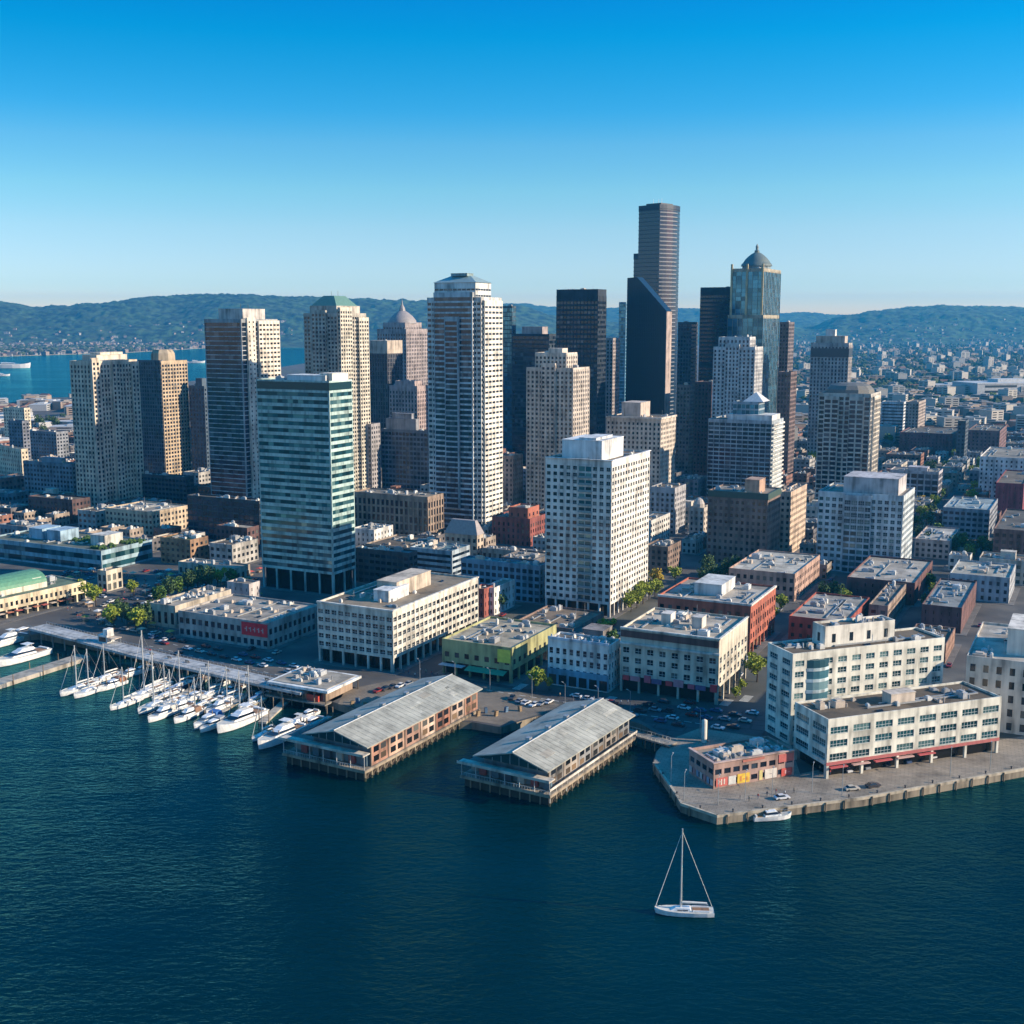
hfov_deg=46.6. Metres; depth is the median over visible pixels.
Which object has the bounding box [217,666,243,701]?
sailboat
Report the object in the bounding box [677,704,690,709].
parked car
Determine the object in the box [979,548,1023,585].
office building
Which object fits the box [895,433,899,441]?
house
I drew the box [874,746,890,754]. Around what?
window
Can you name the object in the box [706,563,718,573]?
tree
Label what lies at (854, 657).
window
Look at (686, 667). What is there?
window
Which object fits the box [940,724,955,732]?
window
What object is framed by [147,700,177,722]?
motorboat
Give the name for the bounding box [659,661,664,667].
window
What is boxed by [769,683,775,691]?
window
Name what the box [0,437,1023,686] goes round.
pavement
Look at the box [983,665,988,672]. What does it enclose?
window
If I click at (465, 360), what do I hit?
residential tower
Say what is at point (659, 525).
building
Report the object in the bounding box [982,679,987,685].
window
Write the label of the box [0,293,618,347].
hills
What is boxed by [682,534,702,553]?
building
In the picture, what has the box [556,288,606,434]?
office tower
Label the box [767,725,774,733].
window
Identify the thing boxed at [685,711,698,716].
parked car
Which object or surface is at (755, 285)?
office tower
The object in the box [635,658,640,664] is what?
window
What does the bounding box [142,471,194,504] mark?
office building
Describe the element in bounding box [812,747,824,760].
window
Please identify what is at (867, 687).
window
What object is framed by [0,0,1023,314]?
sky
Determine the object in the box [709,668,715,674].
window
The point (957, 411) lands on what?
house
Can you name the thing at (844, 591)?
tree
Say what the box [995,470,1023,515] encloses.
office building
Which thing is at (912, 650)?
window
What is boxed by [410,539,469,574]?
banded building
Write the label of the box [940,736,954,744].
window
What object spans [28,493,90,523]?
office building
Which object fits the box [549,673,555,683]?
shop window
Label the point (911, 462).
city block
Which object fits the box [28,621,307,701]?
promenade
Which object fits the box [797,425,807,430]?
house
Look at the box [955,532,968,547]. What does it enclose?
tree
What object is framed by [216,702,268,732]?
motorboat
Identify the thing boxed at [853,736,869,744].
window
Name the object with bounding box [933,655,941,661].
window
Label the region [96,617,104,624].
market stall
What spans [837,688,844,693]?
window
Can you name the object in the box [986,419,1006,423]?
house
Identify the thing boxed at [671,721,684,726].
parked car
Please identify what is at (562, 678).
shop window
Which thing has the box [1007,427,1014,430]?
house
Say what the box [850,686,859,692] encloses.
window
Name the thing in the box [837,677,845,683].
window
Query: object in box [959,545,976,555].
building
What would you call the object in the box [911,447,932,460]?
city block
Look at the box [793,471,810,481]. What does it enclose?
building
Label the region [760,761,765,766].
window
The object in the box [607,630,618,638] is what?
tree
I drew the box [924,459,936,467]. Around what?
tree
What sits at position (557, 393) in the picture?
residential tower
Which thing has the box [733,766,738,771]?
window
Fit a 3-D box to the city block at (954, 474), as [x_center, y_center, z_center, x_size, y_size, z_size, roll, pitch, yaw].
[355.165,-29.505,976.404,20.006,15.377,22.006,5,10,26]
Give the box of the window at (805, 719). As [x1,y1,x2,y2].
[797,712,808,724]
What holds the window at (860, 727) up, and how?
in the office building at (896, 727)
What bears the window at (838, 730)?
in the office building at (896, 727)
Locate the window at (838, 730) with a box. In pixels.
[830,725,847,734]
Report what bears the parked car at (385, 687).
on the wharf
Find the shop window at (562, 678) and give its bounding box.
[559,675,565,684]
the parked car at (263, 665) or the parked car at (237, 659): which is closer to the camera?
the parked car at (263, 665)
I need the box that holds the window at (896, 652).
[894,649,901,655]
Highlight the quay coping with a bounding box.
[653,762,1023,823]
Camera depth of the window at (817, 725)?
351.43 m
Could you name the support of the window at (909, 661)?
in the office building at (859, 654)
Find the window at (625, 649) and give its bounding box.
[623,647,628,652]
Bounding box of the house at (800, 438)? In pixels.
[797,436,806,447]
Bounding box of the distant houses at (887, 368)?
[777,341,1023,404]
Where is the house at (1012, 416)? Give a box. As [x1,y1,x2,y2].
[1010,413,1016,419]
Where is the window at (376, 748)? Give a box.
[374,744,378,751]
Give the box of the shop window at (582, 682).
[579,678,585,687]
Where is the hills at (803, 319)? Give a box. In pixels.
[505,303,848,338]
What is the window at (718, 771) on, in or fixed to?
in the restaurant
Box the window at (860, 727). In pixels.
[853,723,870,731]
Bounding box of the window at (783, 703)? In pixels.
[781,700,788,708]
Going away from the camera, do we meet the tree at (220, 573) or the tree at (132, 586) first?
the tree at (132, 586)
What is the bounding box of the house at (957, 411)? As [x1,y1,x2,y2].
[948,408,959,415]
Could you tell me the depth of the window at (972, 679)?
391.24 m
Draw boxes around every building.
[0,445,28,474]
[3,406,30,436]
[8,419,30,459]
[14,509,37,519]
[23,456,76,495]
[27,516,51,524]
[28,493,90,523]
[30,429,69,459]
[45,510,69,525]
[66,350,75,353]
[69,452,74,458]
[79,528,101,532]
[100,524,123,531]
[105,501,187,535]
[119,525,142,537]
[134,534,160,550]
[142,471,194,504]
[149,585,230,628]
[153,524,180,535]
[157,533,174,536]
[160,533,208,563]
[178,558,249,579]
[178,593,317,649]
[182,530,204,534]
[187,493,261,544]
[216,520,259,552]
[227,577,259,596]
[265,665,360,710]
[316,568,478,672]
[354,485,443,535]
[355,522,392,545]
[366,422,380,487]
[381,413,428,490]
[389,379,427,429]
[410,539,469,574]
[417,531,444,541]
[438,616,555,683]
[461,555,544,603]
[478,584,492,617]
[480,521,491,534]
[482,545,544,557]
[482,578,514,615]
[484,533,495,546]
[492,503,544,546]
[503,453,522,504]
[503,502,514,508]
[519,604,603,632]
[533,533,544,549]
[548,631,619,692]
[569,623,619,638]
[606,400,676,504]
[620,607,748,704]
[648,539,680,573]
[650,482,685,534]
[658,573,776,653]
[675,382,694,474]
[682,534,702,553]
[687,531,706,548]
[693,380,712,475]
[706,477,781,563]
[729,549,819,601]
[765,613,944,744]
[777,370,796,472]
[779,483,806,551]
[788,592,869,639]
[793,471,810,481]
[793,681,1001,778]
[794,447,804,454]
[799,538,815,553]
[802,466,815,474]
[805,526,816,539]
[809,474,815,484]
[819,559,831,578]
[847,555,932,605]
[868,580,905,618]
[878,456,885,462]
[881,400,905,432]
[890,464,942,496]
[905,399,925,428]
[914,526,959,559]
[914,623,954,663]
[919,514,935,529]
[925,509,942,523]
[926,455,939,463]
[935,382,951,386]
[935,450,948,457]
[948,551,971,569]
[950,559,1015,603]
[952,378,1023,394]
[955,351,969,357]
[958,483,970,491]
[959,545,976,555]
[963,366,975,373]
[965,613,1023,734]
[967,424,1006,452]
[968,457,974,464]
[975,366,984,372]
[978,446,1023,497]
[990,366,1002,370]
[993,508,1023,554]
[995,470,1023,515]
[996,510,1001,523]
[1012,369,1023,372]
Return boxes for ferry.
[0,362,30,367]
[187,360,204,362]
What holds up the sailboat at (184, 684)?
on the water
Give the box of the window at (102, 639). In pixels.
[99,637,105,641]
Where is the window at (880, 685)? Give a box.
[878,683,885,688]
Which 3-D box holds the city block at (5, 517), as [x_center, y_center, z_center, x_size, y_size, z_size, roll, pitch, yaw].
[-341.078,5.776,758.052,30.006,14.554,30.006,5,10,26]
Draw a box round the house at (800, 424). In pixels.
[795,421,805,427]
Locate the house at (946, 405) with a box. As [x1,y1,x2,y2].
[937,403,951,407]
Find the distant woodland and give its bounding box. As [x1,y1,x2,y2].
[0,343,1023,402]
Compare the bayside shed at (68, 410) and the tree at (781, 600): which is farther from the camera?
the bayside shed at (68, 410)
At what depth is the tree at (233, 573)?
603.28 m
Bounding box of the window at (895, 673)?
[892,671,899,676]
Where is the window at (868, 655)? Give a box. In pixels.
[866,653,873,658]
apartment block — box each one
[545,434,650,617]
[816,471,914,572]
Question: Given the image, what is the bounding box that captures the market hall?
[0,569,86,617]
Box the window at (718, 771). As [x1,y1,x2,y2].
[715,769,720,774]
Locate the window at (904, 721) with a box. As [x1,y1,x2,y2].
[898,717,913,725]
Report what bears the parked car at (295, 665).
on the city ground
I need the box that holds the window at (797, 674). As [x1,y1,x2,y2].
[795,671,803,677]
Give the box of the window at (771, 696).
[768,693,775,702]
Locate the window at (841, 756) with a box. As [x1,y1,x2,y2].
[829,752,846,761]
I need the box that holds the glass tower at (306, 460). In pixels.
[256,372,355,595]
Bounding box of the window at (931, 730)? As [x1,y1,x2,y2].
[919,726,934,735]
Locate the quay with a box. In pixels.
[654,728,1023,813]
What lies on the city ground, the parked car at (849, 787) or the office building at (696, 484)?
the office building at (696, 484)
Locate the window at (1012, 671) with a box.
[1010,668,1014,675]
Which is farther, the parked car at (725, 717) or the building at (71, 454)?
the building at (71, 454)
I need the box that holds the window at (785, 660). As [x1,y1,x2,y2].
[782,657,789,665]
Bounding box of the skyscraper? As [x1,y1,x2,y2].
[633,199,679,414]
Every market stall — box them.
[80,615,88,621]
[85,601,94,606]
[94,609,102,615]
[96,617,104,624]
[136,627,145,633]
[147,621,156,628]
[165,630,174,635]
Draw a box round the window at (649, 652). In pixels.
[647,650,652,655]
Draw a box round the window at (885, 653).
[880,651,888,657]
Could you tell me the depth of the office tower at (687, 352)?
1188.89 m
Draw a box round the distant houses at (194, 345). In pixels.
[0,341,204,350]
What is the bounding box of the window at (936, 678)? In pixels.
[932,676,939,681]
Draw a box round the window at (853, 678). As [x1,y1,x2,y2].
[851,675,859,681]
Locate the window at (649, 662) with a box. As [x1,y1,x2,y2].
[647,660,652,665]
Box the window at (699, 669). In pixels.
[696,666,702,672]
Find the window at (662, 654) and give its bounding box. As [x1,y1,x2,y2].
[660,651,665,657]
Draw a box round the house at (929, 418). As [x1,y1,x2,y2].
[925,414,937,424]
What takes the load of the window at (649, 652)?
in the corner building at (694, 655)
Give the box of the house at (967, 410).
[963,407,985,416]
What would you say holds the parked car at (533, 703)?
on the wharf
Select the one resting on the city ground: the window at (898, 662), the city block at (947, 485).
the city block at (947, 485)
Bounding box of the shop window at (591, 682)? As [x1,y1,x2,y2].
[589,679,596,689]
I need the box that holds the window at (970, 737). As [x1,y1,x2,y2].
[961,733,976,741]
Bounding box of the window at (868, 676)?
[865,674,872,679]
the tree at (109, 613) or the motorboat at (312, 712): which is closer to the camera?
the motorboat at (312, 712)
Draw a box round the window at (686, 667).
[684,665,689,670]
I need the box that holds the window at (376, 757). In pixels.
[374,754,378,761]
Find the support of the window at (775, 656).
in the office building at (859, 654)
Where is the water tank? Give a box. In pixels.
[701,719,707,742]
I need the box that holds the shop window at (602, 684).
[599,681,606,690]
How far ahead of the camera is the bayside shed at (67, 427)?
1417.65 m
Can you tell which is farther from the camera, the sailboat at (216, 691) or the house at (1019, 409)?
the house at (1019, 409)
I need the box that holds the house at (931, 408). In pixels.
[925,406,940,411]
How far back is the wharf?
420.72 m
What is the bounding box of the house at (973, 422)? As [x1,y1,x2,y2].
[967,418,980,428]
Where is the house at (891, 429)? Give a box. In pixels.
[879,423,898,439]
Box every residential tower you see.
[204,304,280,498]
[427,273,502,527]
[526,348,589,508]
[712,335,762,417]
[815,382,880,499]
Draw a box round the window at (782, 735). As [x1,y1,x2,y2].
[779,732,786,740]
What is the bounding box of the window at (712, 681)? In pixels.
[708,678,714,684]
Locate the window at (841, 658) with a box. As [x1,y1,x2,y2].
[838,656,846,661]
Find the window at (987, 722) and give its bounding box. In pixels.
[982,718,996,726]
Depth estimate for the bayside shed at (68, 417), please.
1512.97 m
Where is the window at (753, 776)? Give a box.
[751,773,756,778]
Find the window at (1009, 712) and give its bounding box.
[1007,709,1012,716]
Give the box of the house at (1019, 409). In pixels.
[1013,405,1023,414]
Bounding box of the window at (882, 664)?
[879,662,886,667]
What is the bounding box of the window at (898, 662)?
[893,660,901,666]
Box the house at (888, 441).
[881,439,891,446]
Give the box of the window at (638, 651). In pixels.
[635,648,640,654]
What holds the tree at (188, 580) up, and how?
on the city ground
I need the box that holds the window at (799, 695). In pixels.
[794,693,802,699]
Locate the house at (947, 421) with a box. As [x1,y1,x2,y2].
[936,415,962,427]
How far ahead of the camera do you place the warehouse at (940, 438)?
1204.76 m
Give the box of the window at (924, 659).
[920,657,927,662]
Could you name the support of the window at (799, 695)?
in the office building at (859, 654)
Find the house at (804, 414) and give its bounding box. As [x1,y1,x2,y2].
[795,412,807,416]
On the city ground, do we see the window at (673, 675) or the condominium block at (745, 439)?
the condominium block at (745, 439)
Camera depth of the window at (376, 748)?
358.28 m
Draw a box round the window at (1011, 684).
[1009,682,1013,689]
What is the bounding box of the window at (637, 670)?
[634,668,640,673]
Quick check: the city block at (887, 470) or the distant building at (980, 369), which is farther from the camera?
the distant building at (980, 369)
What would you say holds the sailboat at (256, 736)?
on the water
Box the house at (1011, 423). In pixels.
[1008,420,1015,426]
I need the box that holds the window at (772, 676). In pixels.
[769,673,776,681]
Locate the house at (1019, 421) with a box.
[1015,414,1023,431]
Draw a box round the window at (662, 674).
[659,671,664,677]
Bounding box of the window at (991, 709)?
[983,705,998,713]
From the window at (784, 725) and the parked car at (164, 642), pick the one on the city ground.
the parked car at (164, 642)
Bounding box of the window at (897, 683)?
[892,681,899,686]
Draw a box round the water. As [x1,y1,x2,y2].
[0,348,1023,1023]
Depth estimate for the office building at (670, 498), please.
751.63 m
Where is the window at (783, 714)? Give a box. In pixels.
[780,711,787,719]
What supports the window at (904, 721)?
in the office building at (896, 727)
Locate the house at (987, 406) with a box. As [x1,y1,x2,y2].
[979,405,992,407]
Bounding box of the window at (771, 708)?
[769,704,775,712]
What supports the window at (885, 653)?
in the office building at (859, 654)
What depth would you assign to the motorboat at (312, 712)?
411.59 m
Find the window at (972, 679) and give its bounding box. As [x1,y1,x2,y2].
[969,677,974,684]
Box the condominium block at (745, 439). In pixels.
[707,392,784,495]
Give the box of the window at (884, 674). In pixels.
[879,672,887,678]
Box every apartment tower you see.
[70,352,143,506]
[138,349,191,474]
[303,294,370,490]
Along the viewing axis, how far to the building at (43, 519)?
764.39 m
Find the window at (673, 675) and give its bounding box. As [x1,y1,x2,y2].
[671,673,677,679]
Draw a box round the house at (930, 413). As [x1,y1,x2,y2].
[925,411,936,414]
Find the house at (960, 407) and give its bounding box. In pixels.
[957,404,973,414]
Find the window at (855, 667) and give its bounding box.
[852,665,859,670]
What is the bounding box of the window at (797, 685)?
[794,682,803,688]
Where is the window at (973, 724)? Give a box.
[961,721,976,729]
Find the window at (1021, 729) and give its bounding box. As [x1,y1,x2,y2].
[1019,724,1023,731]
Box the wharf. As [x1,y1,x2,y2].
[338,678,558,724]
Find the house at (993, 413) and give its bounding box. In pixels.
[979,408,1003,419]
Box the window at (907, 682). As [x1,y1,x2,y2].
[905,679,913,685]
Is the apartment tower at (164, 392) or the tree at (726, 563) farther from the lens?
the apartment tower at (164, 392)
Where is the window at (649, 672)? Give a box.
[647,670,652,675]
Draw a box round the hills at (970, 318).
[697,304,1023,344]
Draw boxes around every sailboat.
[60,645,100,696]
[74,649,103,698]
[92,644,122,681]
[110,667,143,710]
[128,630,168,698]
[138,651,177,714]
[140,650,172,690]
[152,662,183,700]
[158,669,186,708]
[168,650,196,689]
[183,677,212,713]
[190,668,218,705]
[198,662,225,699]
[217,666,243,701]
[228,670,258,716]
[238,665,266,708]
[252,697,273,741]
[654,828,714,917]
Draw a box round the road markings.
[151,640,752,723]
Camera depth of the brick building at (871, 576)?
580.90 m
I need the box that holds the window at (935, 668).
[932,666,939,671]
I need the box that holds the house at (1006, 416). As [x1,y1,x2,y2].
[1003,411,1012,420]
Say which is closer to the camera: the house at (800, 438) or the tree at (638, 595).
the tree at (638, 595)
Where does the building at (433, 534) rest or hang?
on the city ground
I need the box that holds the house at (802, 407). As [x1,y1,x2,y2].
[795,403,808,412]
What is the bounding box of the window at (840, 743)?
[830,739,847,747]
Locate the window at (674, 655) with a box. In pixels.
[671,653,677,659]
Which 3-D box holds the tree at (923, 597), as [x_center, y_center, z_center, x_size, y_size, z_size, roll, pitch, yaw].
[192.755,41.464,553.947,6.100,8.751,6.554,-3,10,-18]
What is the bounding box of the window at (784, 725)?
[780,721,787,730]
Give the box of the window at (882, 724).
[876,720,891,728]
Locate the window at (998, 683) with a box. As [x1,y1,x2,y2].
[995,680,1000,687]
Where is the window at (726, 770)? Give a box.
[724,768,729,772]
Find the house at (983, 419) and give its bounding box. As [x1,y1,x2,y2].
[965,415,986,423]
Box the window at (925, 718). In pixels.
[919,714,935,722]
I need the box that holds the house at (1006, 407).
[993,402,1016,411]
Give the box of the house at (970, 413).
[966,411,973,415]
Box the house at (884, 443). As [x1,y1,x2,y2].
[879,440,888,446]
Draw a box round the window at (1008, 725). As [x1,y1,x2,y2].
[1006,723,1011,729]
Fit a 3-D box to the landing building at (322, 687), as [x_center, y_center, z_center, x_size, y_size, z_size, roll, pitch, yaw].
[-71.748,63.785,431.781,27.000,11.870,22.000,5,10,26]
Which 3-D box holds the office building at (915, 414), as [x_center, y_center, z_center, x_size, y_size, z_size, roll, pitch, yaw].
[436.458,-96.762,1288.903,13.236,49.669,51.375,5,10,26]
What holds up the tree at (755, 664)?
on the city ground
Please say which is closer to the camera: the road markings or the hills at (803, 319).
the road markings
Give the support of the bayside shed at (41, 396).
on the city ground
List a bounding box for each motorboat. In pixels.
[0,628,27,646]
[0,642,52,666]
[14,626,28,631]
[98,675,127,691]
[118,668,141,676]
[133,665,153,674]
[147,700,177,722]
[170,695,193,713]
[174,702,203,723]
[182,690,205,701]
[185,674,203,681]
[193,709,223,729]
[200,714,225,732]
[205,695,232,712]
[210,678,229,689]
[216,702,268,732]
[222,684,245,696]
[248,690,271,700]
[257,717,308,748]
[290,712,309,725]
[303,708,320,715]
[304,715,326,728]
[753,809,790,821]
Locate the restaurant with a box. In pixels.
[688,736,795,788]
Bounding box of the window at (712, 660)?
[709,658,715,664]
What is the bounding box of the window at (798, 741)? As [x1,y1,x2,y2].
[795,737,807,750]
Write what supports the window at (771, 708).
in the office building at (859, 654)
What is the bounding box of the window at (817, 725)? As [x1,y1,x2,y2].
[812,721,825,733]
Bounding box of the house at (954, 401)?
[939,396,959,406]
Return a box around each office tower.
[189,378,209,469]
[369,340,402,465]
[377,301,427,384]
[503,304,515,450]
[512,327,555,466]
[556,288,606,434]
[605,336,619,433]
[619,302,626,413]
[625,277,671,414]
[675,321,697,448]
[698,286,729,380]
[727,244,780,412]
[778,321,793,371]
[806,329,852,456]
[956,419,968,457]
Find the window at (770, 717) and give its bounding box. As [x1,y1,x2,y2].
[768,714,774,722]
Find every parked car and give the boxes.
[148,634,158,638]
[159,640,168,644]
[177,638,187,642]
[182,645,192,649]
[194,648,204,652]
[201,643,210,647]
[213,646,222,650]
[219,654,229,658]
[231,656,241,661]
[237,652,247,656]
[244,660,254,664]
[246,646,255,650]
[250,654,260,658]
[257,663,267,667]
[263,657,273,661]
[272,650,281,654]
[275,660,286,664]
[289,663,299,667]
[372,687,382,692]
[382,685,389,690]
[389,683,396,688]
[395,682,404,687]
[508,694,515,699]
[515,698,524,702]
[520,700,530,704]
[528,701,537,706]
[536,700,544,706]
[545,699,553,703]
[569,693,582,697]
[581,695,593,699]
[609,699,618,704]
[633,707,646,712]
[641,701,654,706]
[648,706,661,711]
[653,717,666,722]
[657,698,670,703]
[661,707,674,712]
[665,714,678,719]
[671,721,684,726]
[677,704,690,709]
[683,699,696,704]
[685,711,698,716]
[693,707,706,712]
[699,714,712,719]
[709,707,722,712]
[711,724,724,729]
[717,715,730,720]
[726,723,739,728]
[728,711,741,716]
[738,717,751,722]
[745,709,758,714]
[773,793,790,800]
[843,784,860,791]
[865,781,880,788]
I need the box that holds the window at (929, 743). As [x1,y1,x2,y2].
[918,739,933,748]
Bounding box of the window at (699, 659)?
[697,656,702,662]
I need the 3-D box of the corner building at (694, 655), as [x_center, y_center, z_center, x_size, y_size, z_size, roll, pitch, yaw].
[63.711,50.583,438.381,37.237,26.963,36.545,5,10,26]
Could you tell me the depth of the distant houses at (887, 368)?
2851.83 m
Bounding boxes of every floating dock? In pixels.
[0,653,89,688]
[164,663,212,702]
[204,686,254,714]
[258,697,289,723]
[272,706,332,732]
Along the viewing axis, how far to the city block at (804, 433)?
1380.64 m
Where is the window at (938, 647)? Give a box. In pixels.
[933,645,941,651]
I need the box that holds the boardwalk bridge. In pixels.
[629,726,676,750]
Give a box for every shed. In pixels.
[0,398,7,402]
[0,416,35,422]
[0,436,8,440]
[16,398,59,405]
[20,399,48,405]
[21,394,35,398]
[29,402,51,410]
[31,419,54,426]
[34,394,46,398]
[40,393,51,398]
[50,424,72,430]
[52,400,71,409]
[55,415,72,419]
[58,420,72,424]
[64,406,71,414]
[278,674,482,781]
[457,698,636,806]
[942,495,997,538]
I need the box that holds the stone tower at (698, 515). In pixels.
[689,498,707,533]
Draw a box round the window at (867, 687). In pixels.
[864,684,872,690]
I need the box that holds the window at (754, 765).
[751,763,756,768]
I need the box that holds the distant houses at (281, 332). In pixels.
[4,320,291,335]
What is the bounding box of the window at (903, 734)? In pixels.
[897,730,912,738]
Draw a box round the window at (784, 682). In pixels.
[782,679,788,687]
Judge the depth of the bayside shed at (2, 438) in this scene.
1271.28 m
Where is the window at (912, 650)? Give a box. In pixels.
[907,648,915,654]
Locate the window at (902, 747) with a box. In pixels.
[896,742,912,751]
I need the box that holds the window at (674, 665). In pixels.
[671,663,677,669]
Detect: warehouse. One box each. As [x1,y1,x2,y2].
[899,426,957,455]
[921,575,976,633]
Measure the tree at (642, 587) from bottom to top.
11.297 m
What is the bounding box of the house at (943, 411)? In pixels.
[934,408,954,415]
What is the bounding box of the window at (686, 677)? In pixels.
[684,675,689,680]
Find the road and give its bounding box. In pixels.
[398,672,776,737]
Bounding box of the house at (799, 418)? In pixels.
[795,414,803,421]
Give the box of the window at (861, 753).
[852,749,869,757]
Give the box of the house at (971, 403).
[959,402,980,406]
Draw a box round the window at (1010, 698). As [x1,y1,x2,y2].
[1008,696,1013,702]
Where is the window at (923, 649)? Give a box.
[920,647,927,652]
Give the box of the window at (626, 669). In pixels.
[623,666,628,672]
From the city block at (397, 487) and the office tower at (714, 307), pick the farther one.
the office tower at (714, 307)
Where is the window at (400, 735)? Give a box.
[398,732,402,739]
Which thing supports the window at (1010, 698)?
in the corner building at (995, 660)
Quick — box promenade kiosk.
[98,627,120,642]
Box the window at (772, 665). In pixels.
[770,662,776,670]
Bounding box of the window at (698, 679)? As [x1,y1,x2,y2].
[696,676,701,682]
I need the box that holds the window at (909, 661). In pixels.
[906,659,913,664]
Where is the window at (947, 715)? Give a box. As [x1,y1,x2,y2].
[941,711,956,719]
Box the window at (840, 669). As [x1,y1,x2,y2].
[838,666,845,672]
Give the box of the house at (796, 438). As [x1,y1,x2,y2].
[794,426,797,447]
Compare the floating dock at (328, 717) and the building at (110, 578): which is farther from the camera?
the building at (110, 578)
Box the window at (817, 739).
[813,734,824,746]
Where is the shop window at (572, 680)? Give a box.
[569,676,575,686]
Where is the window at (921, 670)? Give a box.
[919,667,927,673]
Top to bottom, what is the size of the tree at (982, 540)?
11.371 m
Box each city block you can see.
[0,427,4,436]
[0,473,24,489]
[0,489,28,504]
[0,502,28,519]
[0,513,12,523]
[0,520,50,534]
[30,488,73,495]
[68,430,72,436]
[68,436,73,442]
[69,443,74,452]
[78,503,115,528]
[106,497,170,504]
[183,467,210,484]
[194,483,202,492]
[198,484,210,494]
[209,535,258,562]
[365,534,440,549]
[387,485,411,490]
[420,483,428,491]
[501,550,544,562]
[503,448,516,454]
[523,468,525,489]
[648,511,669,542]
[675,470,684,476]
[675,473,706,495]
[685,500,707,526]
[686,495,707,504]
[781,470,792,484]
[793,455,814,472]
[798,430,807,436]
[798,439,806,450]
[805,517,816,526]
[806,493,814,502]
[806,500,817,516]
[807,489,814,499]
[878,446,897,456]
[880,468,890,472]
[882,459,906,469]
[886,450,923,465]
[887,459,916,466]
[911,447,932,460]
[913,512,915,529]
[914,496,933,505]
[914,502,924,518]
[940,466,959,486]
[942,462,964,481]
[942,479,953,495]
[948,456,969,473]
[954,449,982,462]
[964,487,989,497]
[969,467,978,482]
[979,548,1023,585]
[1006,430,1023,439]
[1006,439,1023,447]
[1007,433,1023,440]
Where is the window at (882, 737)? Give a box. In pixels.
[875,733,891,741]
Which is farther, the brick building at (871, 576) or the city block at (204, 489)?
the city block at (204, 489)
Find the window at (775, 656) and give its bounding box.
[769,652,777,659]
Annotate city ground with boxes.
[0,339,1023,824]
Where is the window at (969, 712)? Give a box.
[962,708,977,716]
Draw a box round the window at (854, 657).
[852,654,860,660]
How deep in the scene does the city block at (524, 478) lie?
933.52 m
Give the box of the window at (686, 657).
[684,655,689,660]
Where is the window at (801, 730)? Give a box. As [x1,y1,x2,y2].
[795,725,807,737]
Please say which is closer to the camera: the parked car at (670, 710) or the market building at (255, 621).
the parked car at (670, 710)
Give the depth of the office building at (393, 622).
468.40 m
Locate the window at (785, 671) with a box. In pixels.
[782,668,789,676]
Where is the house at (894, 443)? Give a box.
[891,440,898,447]
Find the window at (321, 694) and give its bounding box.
[316,692,322,700]
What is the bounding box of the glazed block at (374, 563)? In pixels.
[352,544,417,582]
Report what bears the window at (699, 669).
in the corner building at (694, 655)
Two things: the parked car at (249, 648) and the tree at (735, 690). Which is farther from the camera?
the parked car at (249, 648)
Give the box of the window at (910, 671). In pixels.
[906,669,913,674]
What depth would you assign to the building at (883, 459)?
1130.61 m
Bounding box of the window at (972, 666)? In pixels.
[970,664,975,670]
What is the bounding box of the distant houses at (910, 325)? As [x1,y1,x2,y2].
[800,318,1022,338]
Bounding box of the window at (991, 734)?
[981,730,996,738]
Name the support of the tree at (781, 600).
on the city ground
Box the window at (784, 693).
[781,690,788,698]
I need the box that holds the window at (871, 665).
[865,663,873,669]
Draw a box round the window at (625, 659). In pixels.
[623,656,628,662]
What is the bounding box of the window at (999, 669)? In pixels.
[996,667,1001,674]
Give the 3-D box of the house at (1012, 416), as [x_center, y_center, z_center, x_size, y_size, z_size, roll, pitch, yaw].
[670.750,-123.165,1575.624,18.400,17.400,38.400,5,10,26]
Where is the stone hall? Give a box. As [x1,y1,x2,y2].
[444,518,483,555]
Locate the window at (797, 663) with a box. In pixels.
[795,660,803,666]
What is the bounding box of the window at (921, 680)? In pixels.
[919,678,926,683]
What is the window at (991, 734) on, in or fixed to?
in the office building at (896, 727)
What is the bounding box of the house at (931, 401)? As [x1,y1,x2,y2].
[921,397,937,405]
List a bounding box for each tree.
[34,414,44,422]
[38,423,47,429]
[50,415,59,424]
[76,578,90,598]
[83,583,103,605]
[101,604,121,628]
[113,597,129,621]
[120,605,134,625]
[126,579,139,591]
[126,607,146,629]
[136,602,153,627]
[151,583,166,599]
[162,575,176,595]
[173,576,183,593]
[180,569,196,590]
[190,564,203,587]
[195,565,215,585]
[211,567,226,587]
[225,567,237,580]
[498,589,508,605]
[526,666,546,691]
[543,677,552,685]
[597,618,616,627]
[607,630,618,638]
[622,592,637,611]
[630,590,645,607]
[634,580,650,603]
[641,581,657,599]
[648,568,664,581]
[650,578,663,596]
[668,566,682,578]
[696,565,709,577]
[699,554,715,567]
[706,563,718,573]
[717,564,726,574]
[720,557,733,574]
[730,554,742,563]
[731,685,741,695]
[738,679,747,687]
[744,651,766,681]
[775,593,788,611]
[775,606,779,615]
[808,451,816,459]
[818,580,830,592]
[827,580,837,592]
[834,584,844,593]
[839,587,852,594]
[883,433,893,440]
[914,516,920,524]
[914,524,925,536]
[915,505,928,516]
[918,592,928,602]
[919,510,934,524]
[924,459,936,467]
[925,502,937,510]
[926,573,936,586]
[928,582,935,591]
[929,494,941,505]
[934,402,943,408]
[934,522,943,526]
[949,535,961,550]
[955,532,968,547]
[963,543,974,555]
[965,489,977,496]
[966,538,978,551]
[970,480,977,487]
[975,456,979,465]
[976,535,988,551]
[984,538,992,551]
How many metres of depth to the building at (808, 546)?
673.63 m

